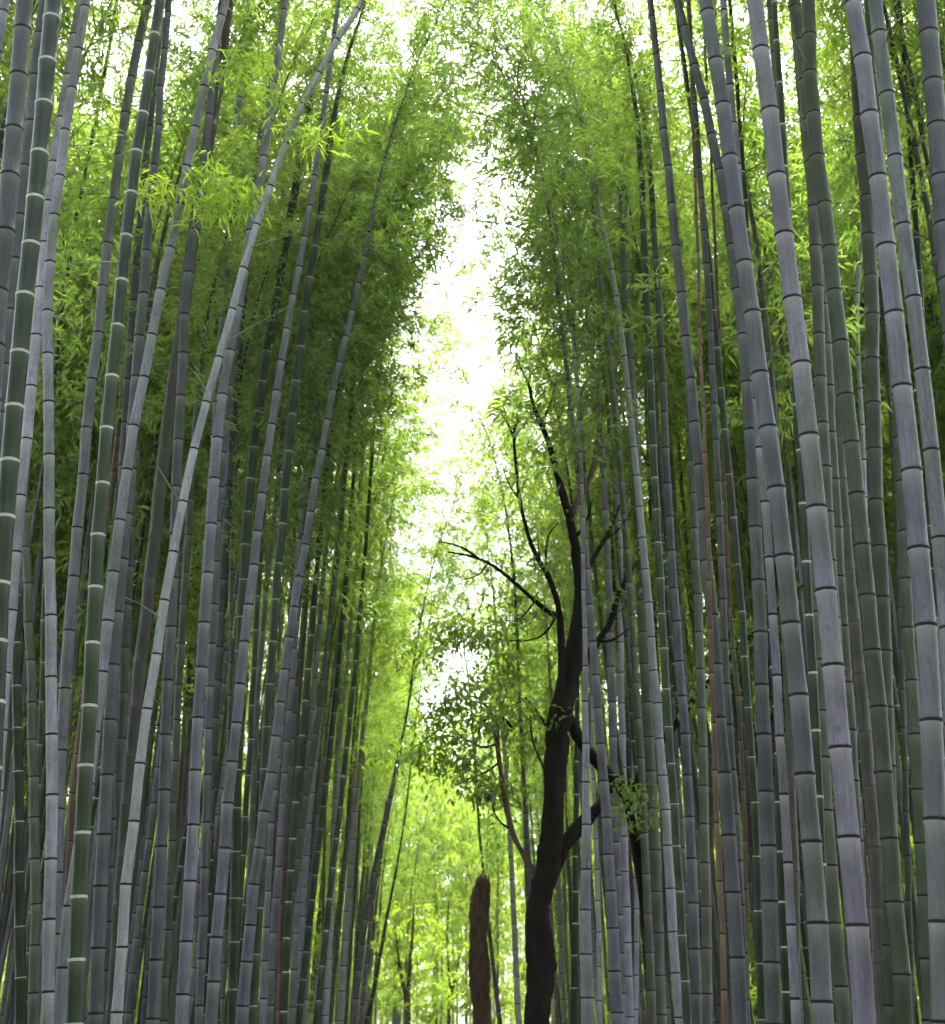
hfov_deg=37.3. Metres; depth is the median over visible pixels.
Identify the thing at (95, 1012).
bamboo
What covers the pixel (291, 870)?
bamboo
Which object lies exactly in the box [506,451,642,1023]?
bamboo
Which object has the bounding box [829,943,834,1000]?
bamboo
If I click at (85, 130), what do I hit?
bamboo
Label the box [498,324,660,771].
bamboo
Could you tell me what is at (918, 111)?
bamboo
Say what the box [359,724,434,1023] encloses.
bamboo
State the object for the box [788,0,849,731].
bamboo
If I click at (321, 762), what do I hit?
bamboo
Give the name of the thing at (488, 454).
bamboo
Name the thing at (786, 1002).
bamboo
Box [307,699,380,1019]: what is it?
bamboo
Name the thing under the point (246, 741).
bamboo
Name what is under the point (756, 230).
bamboo
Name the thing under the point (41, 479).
bamboo
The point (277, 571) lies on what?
bamboo
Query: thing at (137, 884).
bamboo
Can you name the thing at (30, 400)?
bamboo
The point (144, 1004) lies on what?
bamboo
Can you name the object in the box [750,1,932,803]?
bamboo
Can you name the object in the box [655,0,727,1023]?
bamboo
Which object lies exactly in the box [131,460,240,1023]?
bamboo
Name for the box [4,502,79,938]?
bamboo
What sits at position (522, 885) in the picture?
bamboo
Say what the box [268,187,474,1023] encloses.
bamboo
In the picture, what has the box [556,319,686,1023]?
bamboo
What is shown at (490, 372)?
sky
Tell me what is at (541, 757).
bamboo
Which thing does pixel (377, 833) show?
bamboo
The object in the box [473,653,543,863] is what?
bamboo
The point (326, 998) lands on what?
bamboo
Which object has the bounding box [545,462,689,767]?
bamboo
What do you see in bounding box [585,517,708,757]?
bamboo
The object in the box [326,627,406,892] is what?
bamboo
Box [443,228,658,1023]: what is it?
bamboo
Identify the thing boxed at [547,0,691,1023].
bamboo
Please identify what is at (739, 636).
bamboo
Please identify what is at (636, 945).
bamboo
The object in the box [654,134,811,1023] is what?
bamboo
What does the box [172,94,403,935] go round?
bamboo
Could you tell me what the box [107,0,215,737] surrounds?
bamboo
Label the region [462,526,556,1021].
bamboo
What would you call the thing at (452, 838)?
bamboo thicket
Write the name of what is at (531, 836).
bamboo
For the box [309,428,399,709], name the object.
bamboo
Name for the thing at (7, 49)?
bamboo
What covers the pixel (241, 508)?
bamboo
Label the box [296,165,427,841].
bamboo
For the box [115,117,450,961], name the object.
bamboo
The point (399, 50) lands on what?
bamboo
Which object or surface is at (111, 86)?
bamboo
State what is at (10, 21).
bamboo
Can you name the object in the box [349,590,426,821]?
bamboo
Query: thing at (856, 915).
bamboo
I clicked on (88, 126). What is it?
bamboo
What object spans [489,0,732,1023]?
bamboo
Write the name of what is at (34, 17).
bamboo
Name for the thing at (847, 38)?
bamboo
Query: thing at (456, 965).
young tree
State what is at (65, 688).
bamboo
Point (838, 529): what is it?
bamboo
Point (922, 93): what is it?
bamboo
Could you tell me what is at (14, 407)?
bamboo
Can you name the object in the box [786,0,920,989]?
bamboo
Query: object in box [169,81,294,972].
bamboo
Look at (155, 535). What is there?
bamboo
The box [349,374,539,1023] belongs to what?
bamboo
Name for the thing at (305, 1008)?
bamboo
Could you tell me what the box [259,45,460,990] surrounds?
bamboo
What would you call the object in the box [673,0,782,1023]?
bamboo
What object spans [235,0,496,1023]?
bamboo
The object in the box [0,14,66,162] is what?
bamboo
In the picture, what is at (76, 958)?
bamboo
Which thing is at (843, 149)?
bamboo
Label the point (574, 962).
bamboo
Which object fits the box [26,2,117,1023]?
bamboo
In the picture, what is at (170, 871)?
bamboo
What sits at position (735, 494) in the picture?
bamboo
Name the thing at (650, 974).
bamboo
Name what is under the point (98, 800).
bamboo
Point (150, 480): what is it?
bamboo
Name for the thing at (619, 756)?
bamboo
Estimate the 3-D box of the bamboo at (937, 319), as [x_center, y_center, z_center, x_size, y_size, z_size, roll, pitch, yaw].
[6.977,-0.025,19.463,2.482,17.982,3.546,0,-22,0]
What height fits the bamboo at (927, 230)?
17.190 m
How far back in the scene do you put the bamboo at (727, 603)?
24.99 m
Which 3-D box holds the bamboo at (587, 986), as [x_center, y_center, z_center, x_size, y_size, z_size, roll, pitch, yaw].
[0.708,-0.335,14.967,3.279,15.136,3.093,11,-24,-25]
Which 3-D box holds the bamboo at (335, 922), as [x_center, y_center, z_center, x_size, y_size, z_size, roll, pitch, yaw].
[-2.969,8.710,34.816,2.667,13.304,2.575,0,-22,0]
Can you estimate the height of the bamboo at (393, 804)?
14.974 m
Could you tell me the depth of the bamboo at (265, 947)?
17.75 m
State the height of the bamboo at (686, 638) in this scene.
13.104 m
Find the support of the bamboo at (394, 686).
on the ground
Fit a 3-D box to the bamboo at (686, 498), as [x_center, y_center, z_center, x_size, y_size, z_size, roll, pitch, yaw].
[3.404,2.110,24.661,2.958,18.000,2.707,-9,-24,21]
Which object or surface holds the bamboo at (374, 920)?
on the ground
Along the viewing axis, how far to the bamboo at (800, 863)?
22.96 m
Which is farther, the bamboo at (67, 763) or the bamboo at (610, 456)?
the bamboo at (67, 763)
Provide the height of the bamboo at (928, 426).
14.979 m
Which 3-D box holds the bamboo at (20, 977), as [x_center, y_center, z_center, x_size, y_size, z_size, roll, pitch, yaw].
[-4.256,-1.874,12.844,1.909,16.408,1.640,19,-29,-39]
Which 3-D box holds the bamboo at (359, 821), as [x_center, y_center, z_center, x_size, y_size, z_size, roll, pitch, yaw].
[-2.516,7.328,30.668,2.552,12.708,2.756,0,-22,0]
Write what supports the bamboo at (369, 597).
on the ground
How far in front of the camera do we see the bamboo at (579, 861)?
28.42 m
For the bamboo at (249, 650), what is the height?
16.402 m
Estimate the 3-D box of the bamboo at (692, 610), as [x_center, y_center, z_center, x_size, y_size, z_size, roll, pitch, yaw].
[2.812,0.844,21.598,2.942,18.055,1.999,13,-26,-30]
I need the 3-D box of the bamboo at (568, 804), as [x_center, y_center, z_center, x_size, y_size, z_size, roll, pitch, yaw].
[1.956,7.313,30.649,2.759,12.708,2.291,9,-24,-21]
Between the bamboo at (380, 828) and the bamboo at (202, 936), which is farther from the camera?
the bamboo at (380, 828)
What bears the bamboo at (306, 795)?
on the ground
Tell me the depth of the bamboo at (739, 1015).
10.44 m
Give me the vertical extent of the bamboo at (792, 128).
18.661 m
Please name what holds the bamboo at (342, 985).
on the ground
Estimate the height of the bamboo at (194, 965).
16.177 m
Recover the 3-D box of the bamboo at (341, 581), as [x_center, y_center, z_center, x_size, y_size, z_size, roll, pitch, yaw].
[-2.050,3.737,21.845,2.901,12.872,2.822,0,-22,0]
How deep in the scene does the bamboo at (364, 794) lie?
32.15 m
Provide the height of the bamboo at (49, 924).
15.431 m
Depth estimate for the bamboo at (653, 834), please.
16.24 m
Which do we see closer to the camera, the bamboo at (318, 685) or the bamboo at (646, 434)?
the bamboo at (646, 434)
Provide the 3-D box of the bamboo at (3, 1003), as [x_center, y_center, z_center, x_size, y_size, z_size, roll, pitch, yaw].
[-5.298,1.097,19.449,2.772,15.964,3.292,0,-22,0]
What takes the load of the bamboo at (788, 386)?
on the ground
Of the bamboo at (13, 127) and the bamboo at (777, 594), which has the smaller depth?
the bamboo at (13, 127)
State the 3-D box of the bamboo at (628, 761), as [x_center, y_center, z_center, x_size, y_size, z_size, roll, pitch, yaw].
[1.313,0.843,20.399,3.939,17.156,2.762,0,-22,0]
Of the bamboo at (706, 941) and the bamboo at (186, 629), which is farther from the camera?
the bamboo at (186, 629)
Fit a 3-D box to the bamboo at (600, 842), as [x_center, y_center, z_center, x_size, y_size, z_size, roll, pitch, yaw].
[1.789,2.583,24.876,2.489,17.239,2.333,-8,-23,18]
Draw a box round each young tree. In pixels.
[360,900,469,1023]
[416,900,492,1023]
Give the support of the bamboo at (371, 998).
on the ground
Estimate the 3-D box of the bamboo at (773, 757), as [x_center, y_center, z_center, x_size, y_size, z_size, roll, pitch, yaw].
[3.132,0.245,21.328,4.055,18.890,3.203,0,-22,0]
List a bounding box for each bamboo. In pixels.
[0,0,9,61]
[0,0,14,36]
[0,0,32,413]
[0,0,61,797]
[0,0,62,456]
[0,0,74,115]
[0,0,80,831]
[0,0,81,114]
[0,0,118,202]
[0,0,133,195]
[0,0,153,272]
[0,0,180,289]
[0,0,201,1023]
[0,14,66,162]
[0,15,32,124]
[0,65,195,1023]
[2,0,142,258]
[2,1,290,1023]
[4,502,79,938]
[11,1,36,1023]
[13,257,205,1023]
[20,39,167,571]
[20,80,178,602]
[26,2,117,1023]
[31,480,150,899]
[36,0,313,898]
[41,0,90,1023]
[41,647,84,925]
[53,0,321,880]
[54,0,292,1023]
[55,0,152,985]
[56,258,204,910]
[63,0,164,1023]
[76,327,253,1023]
[76,479,271,723]
[87,0,186,1023]
[91,0,369,835]
[101,140,308,1023]
[103,6,164,1023]
[105,0,267,1023]
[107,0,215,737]
[110,0,440,1023]
[112,36,415,1019]
[115,85,354,1023]
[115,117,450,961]
[117,0,270,440]
[123,130,308,1008]
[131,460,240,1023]
[137,74,261,1023]
[146,0,275,1023]
[149,38,341,1023]
[159,203,339,669]
[168,118,360,1010]
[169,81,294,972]
[170,66,448,986]
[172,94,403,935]
[175,0,337,1023]
[184,0,251,870]
[184,120,450,1023]
[188,61,438,912]
[188,318,343,1023]
[190,0,366,1023]
[190,113,372,1023]
[204,0,392,1023]
[204,3,280,995]
[218,0,404,1023]
[219,470,363,776]
[225,285,397,988]
[225,442,291,740]
[227,0,377,1023]
[232,48,484,1023]
[234,91,478,1023]
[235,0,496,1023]
[235,73,433,713]
[236,333,402,696]
[239,0,448,976]
[245,132,466,978]
[246,587,343,934]
[248,0,407,1023]
[252,52,475,1023]
[258,2,412,1023]
[258,406,433,935]
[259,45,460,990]
[259,611,347,975]
[264,1,448,896]
[265,427,408,814]
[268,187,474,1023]
[268,472,350,683]
[269,391,359,732]
[273,0,503,1023]
[282,466,386,803]
[288,59,485,1023]
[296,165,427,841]
[297,96,446,996]
[302,285,421,1023]
[303,499,410,755]
[306,361,434,1021]
[307,602,366,860]
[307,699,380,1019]
[308,385,421,1023]
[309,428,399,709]
[310,181,439,841]
[310,700,384,1022]
[311,448,414,1023]
[313,61,518,1023]
[315,438,462,974]
[322,637,407,969]
[322,661,411,959]
[325,304,463,1023]
[325,379,467,1023]
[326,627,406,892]
[327,572,418,970]
[327,701,380,1004]
[328,567,411,1023]
[328,567,434,980]
[328,610,416,1016]
[328,680,422,1023]
[344,576,421,967]
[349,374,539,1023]
[349,571,413,1022]
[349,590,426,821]
[358,571,433,935]
[359,471,515,1023]
[359,714,417,1004]
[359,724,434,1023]
[360,646,422,929]
[363,636,443,968]
[364,523,492,1023]
[364,661,428,1019]
[365,621,435,999]
[366,698,424,1010]
[384,472,501,1023]
[395,0,718,1023]
[406,290,566,908]
[427,410,538,1023]
[429,0,623,1023]
[443,189,677,1023]
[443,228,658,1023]
[448,0,645,950]
[449,15,685,1023]
[452,89,692,1017]
[459,373,604,1023]
[460,600,543,866]
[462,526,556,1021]
[468,0,695,843]
[473,587,568,1023]
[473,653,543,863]
[473,660,532,904]
[477,683,535,858]
[478,605,571,958]
[480,407,602,884]
[483,535,606,995]
[487,102,683,828]
[488,552,591,1023]
[488,674,554,1022]
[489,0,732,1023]
[489,349,602,1006]
[490,470,581,952]
[493,204,719,1023]
[494,575,608,1018]
[496,0,682,1023]
[496,89,625,1023]
[496,645,540,842]
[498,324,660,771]
[498,455,614,1023]
[501,685,571,927]
[503,700,554,1023]
[505,0,655,1023]
[506,271,606,926]
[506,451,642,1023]
[509,675,581,828]
[511,396,639,830]
[512,0,728,1023]
[512,504,696,1023]
[515,302,685,1023]
[519,632,597,873]
[523,84,651,1023]
[530,610,573,894]
[532,0,719,975]
[535,438,639,760]
[537,29,728,956]
[538,604,608,889]
[539,635,596,906]
[541,383,732,709]
[542,608,617,1023]
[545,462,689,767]
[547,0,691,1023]
[555,471,649,1023]
[555,522,635,847]
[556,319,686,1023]
[557,0,707,1023]
[559,0,683,1023]
[560,0,892,1023]
[560,37,807,934]
[569,0,701,1020]
[570,190,677,746]
[572,26,806,811]
[578,168,812,1019]
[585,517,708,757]
[588,0,757,1023]
[595,227,724,886]
[602,202,714,980]
[607,77,731,989]
[615,201,803,887]
[616,274,792,965]
[616,338,720,1023]
[617,243,836,1023]
[627,0,764,1023]
[630,0,894,827]
[632,0,747,1023]
[634,0,923,842]
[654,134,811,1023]
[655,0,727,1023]
[666,0,864,1023]
[666,259,799,821]
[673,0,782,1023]
[675,154,888,862]
[676,482,759,814]
[678,428,778,686]
[686,0,750,1023]
[686,282,799,641]
[691,0,749,1005]
[698,0,833,1023]
[704,129,925,795]
[712,122,871,960]
[713,0,850,1023]
[714,0,790,1023]
[715,0,944,308]
[717,0,944,197]
[719,0,800,1023]
[728,0,943,721]
[746,0,926,1023]
[747,0,875,1023]
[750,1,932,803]
[764,0,845,903]
[764,0,865,895]
[782,2,897,1023]
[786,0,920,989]
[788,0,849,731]
[790,87,943,1023]
[791,0,912,1023]
[799,0,883,1023]
[803,4,944,749]
[815,0,944,123]
[816,0,944,310]
[817,0,930,1023]
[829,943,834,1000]
[831,0,944,163]
[831,7,943,155]
[844,0,944,1023]
[845,6,944,415]
[846,1,944,299]
[864,0,944,85]
[868,0,944,735]
[883,0,944,764]
[894,390,914,847]
[901,254,942,412]
[902,14,942,173]
[916,0,944,352]
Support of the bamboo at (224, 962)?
on the ground
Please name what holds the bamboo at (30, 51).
on the ground
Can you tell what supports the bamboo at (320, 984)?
on the ground
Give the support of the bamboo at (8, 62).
on the ground
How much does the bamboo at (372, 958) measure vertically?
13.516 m
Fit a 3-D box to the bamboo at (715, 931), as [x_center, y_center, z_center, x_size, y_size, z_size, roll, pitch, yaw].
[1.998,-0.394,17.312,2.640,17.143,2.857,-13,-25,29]
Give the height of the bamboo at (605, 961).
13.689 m
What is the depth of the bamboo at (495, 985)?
30.31 m
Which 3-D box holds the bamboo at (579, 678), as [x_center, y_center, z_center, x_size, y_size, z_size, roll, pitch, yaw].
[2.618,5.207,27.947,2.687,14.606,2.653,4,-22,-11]
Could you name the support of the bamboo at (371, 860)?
on the ground
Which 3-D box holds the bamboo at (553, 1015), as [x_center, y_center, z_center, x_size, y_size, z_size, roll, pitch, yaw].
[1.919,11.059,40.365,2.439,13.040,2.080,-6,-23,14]
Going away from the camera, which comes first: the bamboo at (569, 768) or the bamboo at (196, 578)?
the bamboo at (196, 578)
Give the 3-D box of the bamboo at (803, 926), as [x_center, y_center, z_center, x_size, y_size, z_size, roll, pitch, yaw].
[3.525,1.245,19.869,3.380,15.953,3.051,7,-23,-18]
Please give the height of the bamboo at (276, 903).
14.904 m
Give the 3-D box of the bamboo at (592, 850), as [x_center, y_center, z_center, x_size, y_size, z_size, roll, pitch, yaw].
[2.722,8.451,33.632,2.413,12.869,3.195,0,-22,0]
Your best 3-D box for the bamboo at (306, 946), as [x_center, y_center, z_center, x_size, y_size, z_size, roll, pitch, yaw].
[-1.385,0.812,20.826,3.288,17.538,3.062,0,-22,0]
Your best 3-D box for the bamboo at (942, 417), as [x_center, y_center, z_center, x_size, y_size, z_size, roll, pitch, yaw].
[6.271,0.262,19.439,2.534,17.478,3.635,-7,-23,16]
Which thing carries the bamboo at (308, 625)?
on the ground
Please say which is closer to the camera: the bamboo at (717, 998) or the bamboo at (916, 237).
the bamboo at (916, 237)
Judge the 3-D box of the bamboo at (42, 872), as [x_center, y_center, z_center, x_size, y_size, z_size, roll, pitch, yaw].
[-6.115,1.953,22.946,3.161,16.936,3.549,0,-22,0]
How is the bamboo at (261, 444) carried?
on the ground
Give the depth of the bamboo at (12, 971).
19.66 m
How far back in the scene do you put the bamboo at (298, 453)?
21.59 m
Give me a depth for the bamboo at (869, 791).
10.71 m
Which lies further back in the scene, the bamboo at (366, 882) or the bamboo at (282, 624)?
the bamboo at (366, 882)
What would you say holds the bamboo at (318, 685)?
on the ground
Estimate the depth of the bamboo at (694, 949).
14.56 m
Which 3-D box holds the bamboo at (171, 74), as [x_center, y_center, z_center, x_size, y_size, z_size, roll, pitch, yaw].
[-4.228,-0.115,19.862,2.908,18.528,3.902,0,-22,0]
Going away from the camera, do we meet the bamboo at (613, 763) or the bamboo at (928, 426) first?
the bamboo at (928, 426)
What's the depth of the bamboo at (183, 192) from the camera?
10.96 m
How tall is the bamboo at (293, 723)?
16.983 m
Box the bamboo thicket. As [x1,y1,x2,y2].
[0,0,944,1023]
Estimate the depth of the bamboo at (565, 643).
28.03 m
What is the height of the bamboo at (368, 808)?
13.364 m
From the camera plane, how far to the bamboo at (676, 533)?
20.58 m
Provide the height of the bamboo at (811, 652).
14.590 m
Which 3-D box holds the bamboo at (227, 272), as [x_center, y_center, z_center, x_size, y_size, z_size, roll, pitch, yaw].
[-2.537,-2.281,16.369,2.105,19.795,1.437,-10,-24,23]
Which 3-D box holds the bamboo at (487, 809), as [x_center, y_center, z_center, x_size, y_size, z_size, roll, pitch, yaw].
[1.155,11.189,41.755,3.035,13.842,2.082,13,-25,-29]
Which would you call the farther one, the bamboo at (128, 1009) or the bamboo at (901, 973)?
the bamboo at (128, 1009)
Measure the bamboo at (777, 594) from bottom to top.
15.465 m
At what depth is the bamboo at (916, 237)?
12.83 m
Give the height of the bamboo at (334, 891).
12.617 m
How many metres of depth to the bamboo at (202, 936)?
14.83 m
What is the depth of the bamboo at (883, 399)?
21.81 m
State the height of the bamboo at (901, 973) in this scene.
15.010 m
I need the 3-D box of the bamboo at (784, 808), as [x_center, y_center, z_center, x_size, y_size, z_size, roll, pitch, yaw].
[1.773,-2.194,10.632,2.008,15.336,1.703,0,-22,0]
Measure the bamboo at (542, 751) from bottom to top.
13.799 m
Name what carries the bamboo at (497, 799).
on the ground
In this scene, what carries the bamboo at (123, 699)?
on the ground
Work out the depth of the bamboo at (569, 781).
36.82 m
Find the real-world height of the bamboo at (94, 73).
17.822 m
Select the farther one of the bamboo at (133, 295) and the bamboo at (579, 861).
the bamboo at (579, 861)
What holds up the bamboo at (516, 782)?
on the ground
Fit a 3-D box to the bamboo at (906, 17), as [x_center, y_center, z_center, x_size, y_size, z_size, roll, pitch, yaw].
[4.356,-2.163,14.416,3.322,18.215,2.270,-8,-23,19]
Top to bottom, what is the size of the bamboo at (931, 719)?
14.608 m
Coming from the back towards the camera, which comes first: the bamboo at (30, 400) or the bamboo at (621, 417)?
the bamboo at (621, 417)
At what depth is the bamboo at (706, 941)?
14.65 m
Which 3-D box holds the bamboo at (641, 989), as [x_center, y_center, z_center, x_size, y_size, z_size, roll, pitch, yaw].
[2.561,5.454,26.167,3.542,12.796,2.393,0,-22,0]
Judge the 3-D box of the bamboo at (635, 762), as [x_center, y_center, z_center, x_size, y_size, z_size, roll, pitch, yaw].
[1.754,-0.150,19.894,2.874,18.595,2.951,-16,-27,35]
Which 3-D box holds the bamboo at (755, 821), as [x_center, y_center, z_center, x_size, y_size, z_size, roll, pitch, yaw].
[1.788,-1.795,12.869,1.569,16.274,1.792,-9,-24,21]
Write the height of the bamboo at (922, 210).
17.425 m
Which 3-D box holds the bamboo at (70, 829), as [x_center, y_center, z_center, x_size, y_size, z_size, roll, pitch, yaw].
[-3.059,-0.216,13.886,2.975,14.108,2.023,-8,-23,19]
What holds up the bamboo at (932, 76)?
on the ground
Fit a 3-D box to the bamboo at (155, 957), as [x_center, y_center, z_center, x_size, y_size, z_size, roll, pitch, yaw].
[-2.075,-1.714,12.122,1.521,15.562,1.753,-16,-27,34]
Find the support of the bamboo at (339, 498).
on the ground
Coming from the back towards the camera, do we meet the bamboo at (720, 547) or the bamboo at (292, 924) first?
the bamboo at (292, 924)
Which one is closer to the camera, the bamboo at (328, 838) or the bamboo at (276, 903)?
the bamboo at (276, 903)
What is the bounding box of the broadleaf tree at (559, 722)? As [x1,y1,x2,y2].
[351,352,803,1023]
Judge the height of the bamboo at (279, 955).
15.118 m
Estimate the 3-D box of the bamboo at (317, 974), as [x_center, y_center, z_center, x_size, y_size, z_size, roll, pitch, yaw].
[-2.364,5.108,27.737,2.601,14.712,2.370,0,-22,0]
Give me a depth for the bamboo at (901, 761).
26.76 m
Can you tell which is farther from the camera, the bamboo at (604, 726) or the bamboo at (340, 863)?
the bamboo at (340, 863)
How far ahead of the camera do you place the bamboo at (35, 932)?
13.61 m
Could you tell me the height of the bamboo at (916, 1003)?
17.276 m
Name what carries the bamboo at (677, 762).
on the ground
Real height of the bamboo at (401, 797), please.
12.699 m
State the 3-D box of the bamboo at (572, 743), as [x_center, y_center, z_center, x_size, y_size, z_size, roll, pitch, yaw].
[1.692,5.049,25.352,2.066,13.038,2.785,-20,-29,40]
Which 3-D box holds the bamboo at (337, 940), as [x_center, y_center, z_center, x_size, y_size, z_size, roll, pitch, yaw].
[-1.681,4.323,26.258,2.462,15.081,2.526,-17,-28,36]
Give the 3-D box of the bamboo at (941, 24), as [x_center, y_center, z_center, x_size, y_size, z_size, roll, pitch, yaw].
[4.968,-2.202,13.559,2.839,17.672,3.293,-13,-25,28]
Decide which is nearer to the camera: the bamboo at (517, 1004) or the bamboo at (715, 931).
the bamboo at (715, 931)
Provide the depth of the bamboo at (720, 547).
12.02 m
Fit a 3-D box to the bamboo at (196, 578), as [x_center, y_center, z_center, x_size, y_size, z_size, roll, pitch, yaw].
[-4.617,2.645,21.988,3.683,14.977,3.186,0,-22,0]
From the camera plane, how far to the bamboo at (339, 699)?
25.98 m
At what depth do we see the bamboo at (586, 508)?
26.01 m
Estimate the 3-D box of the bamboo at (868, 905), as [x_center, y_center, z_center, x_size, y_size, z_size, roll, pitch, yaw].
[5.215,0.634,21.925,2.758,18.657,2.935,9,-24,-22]
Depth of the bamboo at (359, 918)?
33.43 m
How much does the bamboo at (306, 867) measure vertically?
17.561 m
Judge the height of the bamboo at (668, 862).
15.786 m
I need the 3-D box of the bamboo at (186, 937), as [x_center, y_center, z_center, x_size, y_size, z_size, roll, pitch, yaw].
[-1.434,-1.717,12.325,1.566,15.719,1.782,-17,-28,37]
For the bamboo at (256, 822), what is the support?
on the ground
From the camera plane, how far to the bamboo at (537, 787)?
38.80 m
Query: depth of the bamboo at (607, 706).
27.63 m
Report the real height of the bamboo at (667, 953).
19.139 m
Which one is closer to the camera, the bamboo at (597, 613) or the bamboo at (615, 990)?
the bamboo at (615, 990)
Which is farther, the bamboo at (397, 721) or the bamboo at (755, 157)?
the bamboo at (397, 721)
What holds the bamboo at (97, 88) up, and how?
on the ground
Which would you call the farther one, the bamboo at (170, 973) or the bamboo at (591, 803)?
the bamboo at (591, 803)
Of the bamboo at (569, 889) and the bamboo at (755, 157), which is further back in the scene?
the bamboo at (569, 889)
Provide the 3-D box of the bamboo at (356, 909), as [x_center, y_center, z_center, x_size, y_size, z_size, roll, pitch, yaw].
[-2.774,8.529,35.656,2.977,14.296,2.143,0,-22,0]
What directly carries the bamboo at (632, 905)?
on the ground
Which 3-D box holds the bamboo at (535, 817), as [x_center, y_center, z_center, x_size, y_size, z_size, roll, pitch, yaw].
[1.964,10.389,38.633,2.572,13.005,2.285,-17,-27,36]
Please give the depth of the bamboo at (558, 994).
35.60 m
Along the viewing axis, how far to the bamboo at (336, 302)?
16.64 m
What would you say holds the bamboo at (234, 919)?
on the ground
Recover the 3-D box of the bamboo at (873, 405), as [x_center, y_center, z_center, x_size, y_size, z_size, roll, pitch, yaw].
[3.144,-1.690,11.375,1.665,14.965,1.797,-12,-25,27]
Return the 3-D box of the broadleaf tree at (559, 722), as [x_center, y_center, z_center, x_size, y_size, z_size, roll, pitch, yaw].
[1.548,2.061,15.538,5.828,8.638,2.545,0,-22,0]
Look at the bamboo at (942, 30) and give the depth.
14.45 m
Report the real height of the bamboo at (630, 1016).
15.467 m
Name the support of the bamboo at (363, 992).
on the ground
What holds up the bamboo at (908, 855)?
on the ground
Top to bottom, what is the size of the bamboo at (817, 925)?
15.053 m
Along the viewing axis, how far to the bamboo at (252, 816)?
17.34 m
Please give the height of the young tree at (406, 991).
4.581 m
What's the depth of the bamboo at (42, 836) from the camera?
20.64 m
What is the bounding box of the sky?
[0,0,924,1023]
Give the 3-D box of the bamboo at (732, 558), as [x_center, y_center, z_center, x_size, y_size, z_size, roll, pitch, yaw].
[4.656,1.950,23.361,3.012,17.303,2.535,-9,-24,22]
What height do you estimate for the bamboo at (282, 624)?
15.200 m
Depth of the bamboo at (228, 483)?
15.84 m
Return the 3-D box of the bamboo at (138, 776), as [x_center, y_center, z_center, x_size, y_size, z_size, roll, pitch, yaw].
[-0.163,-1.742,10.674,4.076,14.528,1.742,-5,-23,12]
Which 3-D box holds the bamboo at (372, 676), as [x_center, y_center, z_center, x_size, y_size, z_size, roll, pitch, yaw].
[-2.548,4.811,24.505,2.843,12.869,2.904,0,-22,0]
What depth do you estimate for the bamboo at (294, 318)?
16.82 m
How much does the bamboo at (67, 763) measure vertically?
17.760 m
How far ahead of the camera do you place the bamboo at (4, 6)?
10.30 m
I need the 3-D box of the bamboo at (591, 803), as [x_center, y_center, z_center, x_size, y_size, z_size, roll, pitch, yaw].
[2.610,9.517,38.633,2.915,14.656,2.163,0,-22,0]
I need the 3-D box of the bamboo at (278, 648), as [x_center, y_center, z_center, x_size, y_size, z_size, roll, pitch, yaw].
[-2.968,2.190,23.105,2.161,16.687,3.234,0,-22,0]
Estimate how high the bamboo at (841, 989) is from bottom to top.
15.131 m
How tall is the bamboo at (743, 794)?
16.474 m
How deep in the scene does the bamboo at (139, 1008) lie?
21.51 m
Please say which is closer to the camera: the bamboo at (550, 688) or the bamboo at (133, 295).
the bamboo at (133, 295)
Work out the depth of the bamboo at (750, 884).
22.19 m
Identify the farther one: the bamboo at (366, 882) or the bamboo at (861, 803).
the bamboo at (366, 882)
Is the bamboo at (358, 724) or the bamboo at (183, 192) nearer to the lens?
the bamboo at (183, 192)
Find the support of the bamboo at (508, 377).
on the ground
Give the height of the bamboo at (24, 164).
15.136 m
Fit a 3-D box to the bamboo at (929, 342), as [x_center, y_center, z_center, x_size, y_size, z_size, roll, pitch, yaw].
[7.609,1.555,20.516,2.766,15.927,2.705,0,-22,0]
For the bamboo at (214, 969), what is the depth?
11.61 m
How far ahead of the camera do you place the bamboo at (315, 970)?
37.61 m
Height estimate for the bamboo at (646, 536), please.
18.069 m
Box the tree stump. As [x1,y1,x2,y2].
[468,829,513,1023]
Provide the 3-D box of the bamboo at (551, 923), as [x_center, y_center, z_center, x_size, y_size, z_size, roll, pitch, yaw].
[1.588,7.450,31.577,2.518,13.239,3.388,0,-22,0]
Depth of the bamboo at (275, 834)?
20.94 m
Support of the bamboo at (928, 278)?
on the ground
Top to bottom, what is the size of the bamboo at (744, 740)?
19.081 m
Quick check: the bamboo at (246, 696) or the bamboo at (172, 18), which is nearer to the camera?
the bamboo at (172, 18)

